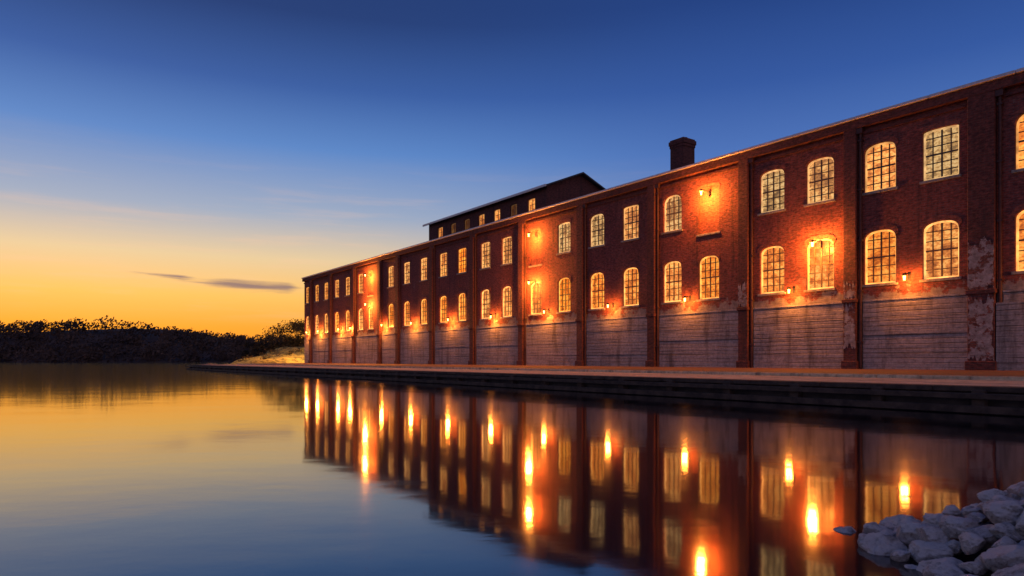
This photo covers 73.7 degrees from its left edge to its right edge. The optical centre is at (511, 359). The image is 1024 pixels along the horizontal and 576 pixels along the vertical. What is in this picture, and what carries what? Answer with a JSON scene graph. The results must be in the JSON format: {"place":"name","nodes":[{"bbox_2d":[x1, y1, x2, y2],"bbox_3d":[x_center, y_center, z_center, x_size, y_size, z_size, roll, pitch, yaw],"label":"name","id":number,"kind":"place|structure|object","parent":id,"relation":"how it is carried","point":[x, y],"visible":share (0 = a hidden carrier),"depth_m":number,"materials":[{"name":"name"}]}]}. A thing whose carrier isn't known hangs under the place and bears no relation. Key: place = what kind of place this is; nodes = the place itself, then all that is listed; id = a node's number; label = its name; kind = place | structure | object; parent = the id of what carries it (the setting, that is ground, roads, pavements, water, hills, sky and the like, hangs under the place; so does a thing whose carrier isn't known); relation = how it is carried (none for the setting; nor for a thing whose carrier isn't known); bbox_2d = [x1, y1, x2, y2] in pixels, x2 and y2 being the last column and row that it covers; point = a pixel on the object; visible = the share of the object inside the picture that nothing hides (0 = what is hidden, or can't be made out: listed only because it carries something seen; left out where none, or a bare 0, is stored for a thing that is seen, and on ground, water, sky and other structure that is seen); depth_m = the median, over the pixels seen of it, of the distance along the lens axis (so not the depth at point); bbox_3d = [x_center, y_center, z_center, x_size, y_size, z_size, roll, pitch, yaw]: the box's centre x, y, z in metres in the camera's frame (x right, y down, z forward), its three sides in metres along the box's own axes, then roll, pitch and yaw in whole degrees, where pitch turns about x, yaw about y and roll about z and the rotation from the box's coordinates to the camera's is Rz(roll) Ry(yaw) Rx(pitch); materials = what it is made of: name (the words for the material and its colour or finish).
{"place":"outdoors","nodes":[
{"label":"outdoors","id":0,"kind":"place"},
{"bbox_2d":[0,329,259,361],"bbox_3d":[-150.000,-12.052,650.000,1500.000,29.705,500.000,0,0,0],"label":"distant hills","id":1,"kind":"structure","parent":0,"point":[153,338],"depth_m":437.98,"materials":[{"name":"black plant"}]},
{"bbox_2d":[0,315,281,361],"bbox_3d":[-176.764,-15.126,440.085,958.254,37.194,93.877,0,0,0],"label":"distant woodland","id":2,"kind":"object","parent":1,"relation":"on","point":[232,341],"visible":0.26,"depth_m":433.99,"materials":[{"name":"green plant"}]},
{"bbox_2d":[202,344,303,364],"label":"grass headland","id":3,"kind":"object","parent":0,"point":[284,354],"depth_m":109.20,"materials":[{"name":"green plant"}]},
{"bbox_2d":[238,340,257,358],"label":"broadleaf tree","id":4,"kind":"object","parent":3,"relation":"on","point":[246,344],"visible":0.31,"depth_m":155.77,"materials":[{"name":"green plant"}]},
{"bbox_2d":[245,337,273,356],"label":"broadleaf tree","id":5,"kind":"object","parent":3,"relation":"on","point":[256,348],"visible":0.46,"depth_m":147.48,"materials":[{"name":"green plant"}]},
{"bbox_2d":[256,321,299,354],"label":"broadleaf tree","id":6,"kind":"object","parent":3,"relation":"on","point":[275,344],"visible":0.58,"depth_m":142.58,"materials":[{"name":"green plant"}]},
{"bbox_2d":[275,332,303,346],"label":"broadleaf tree","id":7,"kind":"object","parent":3,"relation":"on","point":[282,339],"visible":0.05,"depth_m":148.90,"materials":[{"name":"green plant"}]},
{"bbox_2d":[281,318,303,346],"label":"broadleaf tree","id":8,"kind":"object","parent":3,"relation":"on","point":[298,326],"visible":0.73,"depth_m":140.19,"materials":[{"name":"green plant"}]},
{"bbox_2d":[0,362,1023,575],"bbox_3d":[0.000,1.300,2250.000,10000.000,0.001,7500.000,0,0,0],"label":"river water","id":9,"kind":"structure","parent":0,"point":[143,469],"depth_m":7.62,"materials":[{"name":"blue liquid"}]},
{"bbox_2d":[833,481,1023,575],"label":"boulder pile","id":10,"kind":"object","parent":9,"relation":"in","point":[929,546],"visible":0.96,"depth_m":4.34,"materials":[{"name":"stone"}]},
{"bbox_2d":[950,521,993,575],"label":"shore gravel","id":11,"kind":"structure","parent":9,"relation":"in","point":[963,557],"depth_m":4.34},
{"bbox_2d":[0,0,1023,342],"label":"sky","id":12,"kind":"structure","parent":0,"point":[182,164],"materials":[{"name":"blue"}]},
{"bbox_2d":[429,175,600,240],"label":"storey walls","id":13,"kind":"structure","parent":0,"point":[566,189],"depth_m":71.13,"materials":[{"name":"brick"}]},
{"bbox_2d":[546,172,604,189],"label":"roof","id":14,"kind":"structure","parent":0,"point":[591,180],"depth_m":70.34,"materials":[{"name":"metal"}]},
{"bbox_2d":[423,184,545,226],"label":"gutter","id":15,"kind":"object","parent":14,"relation":"attached to","point":[505,198],"visible":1,"depth_m":74.72,"materials":[{"name":"metal"}]},
{"bbox_2d":[669,137,695,169],"bbox_3d":[12.467,-14.450,49.939,1.420,3.500,1.420,0,0,-36],"label":"chimney","id":16,"kind":"object","parent":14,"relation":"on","point":[682,151],"visible":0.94,"depth_m":49.46,"materials":[{"name":"brick"}]},
{"bbox_2d":[187,365,1023,415],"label":"quay","id":17,"kind":"structure","parent":0,"point":[981,402],"depth_m":21.91,"materials":[{"name":"grey concrete"}]},
{"bbox_2d":[189,364,1023,393],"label":"promenade path","id":18,"kind":"structure","parent":0,"point":[999,384],"depth_m":25.32,"materials":[{"name":"concrete"}]},
{"bbox_2d":[255,363,1023,376],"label":"terrace","id":19,"kind":"structure","parent":0,"point":[904,372],"depth_m":35.25,"materials":[{"name":"grey concrete"}]},
{"bbox_2d":[308,90,997,369],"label":"brick piers","id":20,"kind":"structure","parent":19,"relation":"on","point":[981,165],"depth_m":41.65,"materials":[{"name":"red brick"}]},
{"bbox_2d":[311,88,1004,368],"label":"downpipes","id":21,"kind":"object","parent":20,"relation":"attached to","point":[999,93],"visible":0.92,"depth_m":41.56,"materials":[{"name":"metal"}]},
{"bbox_2d":[738,236,993,360],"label":"render remnants","id":22,"kind":"object","parent":20,"relation":"attached to","point":[981,276],"visible":1,"depth_m":31.62,"materials":[{"name":"concrete"}]},
{"bbox_2d":[304,84,1023,368],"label":"wall","id":23,"kind":"structure","parent":19,"relation":"on","point":[908,206],"depth_m":43.25,"materials":[{"name":"brick"}]},
{"bbox_2d":[369,186,718,294],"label":"bricked up windows","id":24,"kind":"structure","parent":23,"relation":"attached to","point":[709,214],"depth_m":44.83,"materials":[{"name":"brick"}]},
{"bbox_2d":[301,67,1023,278],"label":"coping","id":25,"kind":"object","parent":23,"relation":"on","point":[978,82],"visible":0.54,"depth_m":40.96,"materials":[{"name":"stone"}]},
{"bbox_2d":[302,72,1023,283],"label":"brick cornice","id":26,"kind":"structure","parent":23,"relation":"attached to","point":[1011,81],"depth_m":41.31,"materials":[{"name":"red brick"}]},
{"bbox_2d":[305,107,1023,319],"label":"brick arches","id":27,"kind":"structure","parent":23,"relation":"attached to","point":[958,219],"depth_m":40.41,"materials":[{"name":"red brick"}]},
{"bbox_2d":[305,168,1023,335],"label":"window sills","id":28,"kind":"structure","parent":23,"relation":"attached to","point":[870,193],"depth_m":40.56,"materials":[{"name":"beige stone"}]},
{"bbox_2d":[307,115,1023,333],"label":"window frames","id":29,"kind":"structure","parent":23,"relation":"attached to","point":[951,221],"depth_m":38.90,"materials":[{"name":"beige wood"}]},
{"bbox_2d":[307,121,1023,333],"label":"glazing bars","id":30,"kind":"object","parent":29,"relation":"attached to","point":[779,253],"visible":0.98,"depth_m":41.23,"materials":[{"name":"paint"}]},
{"bbox_2d":[307,118,1023,333],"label":"window glass","id":31,"kind":"object","parent":29,"relation":"in","point":[937,227],"visible":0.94,"depth_m":38.86,"materials":[{"name":"yellow glass"}]},
{"bbox_2d":[699,189,709,195],"bbox_3d":[12.416,-10.840,44.109,0.900,0.420,0.300,0,0,-36],"label":"wall lamp","id":32,"kind":"object","parent":23,"relation":"attached to","point":[701,191],"visible":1,"depth_m":44.16,"materials":[{"name":"black metal"}]},
{"bbox_2d":[786,286,794,292],"bbox_3d":[16.036,-4.040,39.260,0.700,0.420,0.300,0,0,-36],"label":"wall lamp","id":33,"kind":"object","parent":23,"relation":"attached to","point":[789,288],"visible":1,"depth_m":39.22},
{"bbox_2d":[810,240,820,247],"bbox_3d":[16.861,-6.490,37.944,0.900,0.420,0.300,0,0,-36],"label":"wall lamp","id":34,"kind":"object","parent":23,"relation":"attached to","point":[818,241],"visible":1,"depth_m":37.98,"materials":[{"name":"black metal"}]},
{"bbox_2d":[901,272,910,280],"bbox_3d":[19.720,-4.190,34.150,0.700,0.420,0.300,0,0,-36],"label":"wall lamp","id":35,"kind":"object","parent":23,"relation":"attached to","point":[904,275],"visible":1,"depth_m":34.12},
{"bbox_2d":[304,289,1023,370],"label":"concrete base panels","id":36,"kind":"object","parent":19,"relation":"on","point":[936,345],"visible":0.9,"depth_m":41.43,"materials":[{"name":"grey concrete"}]}
]}

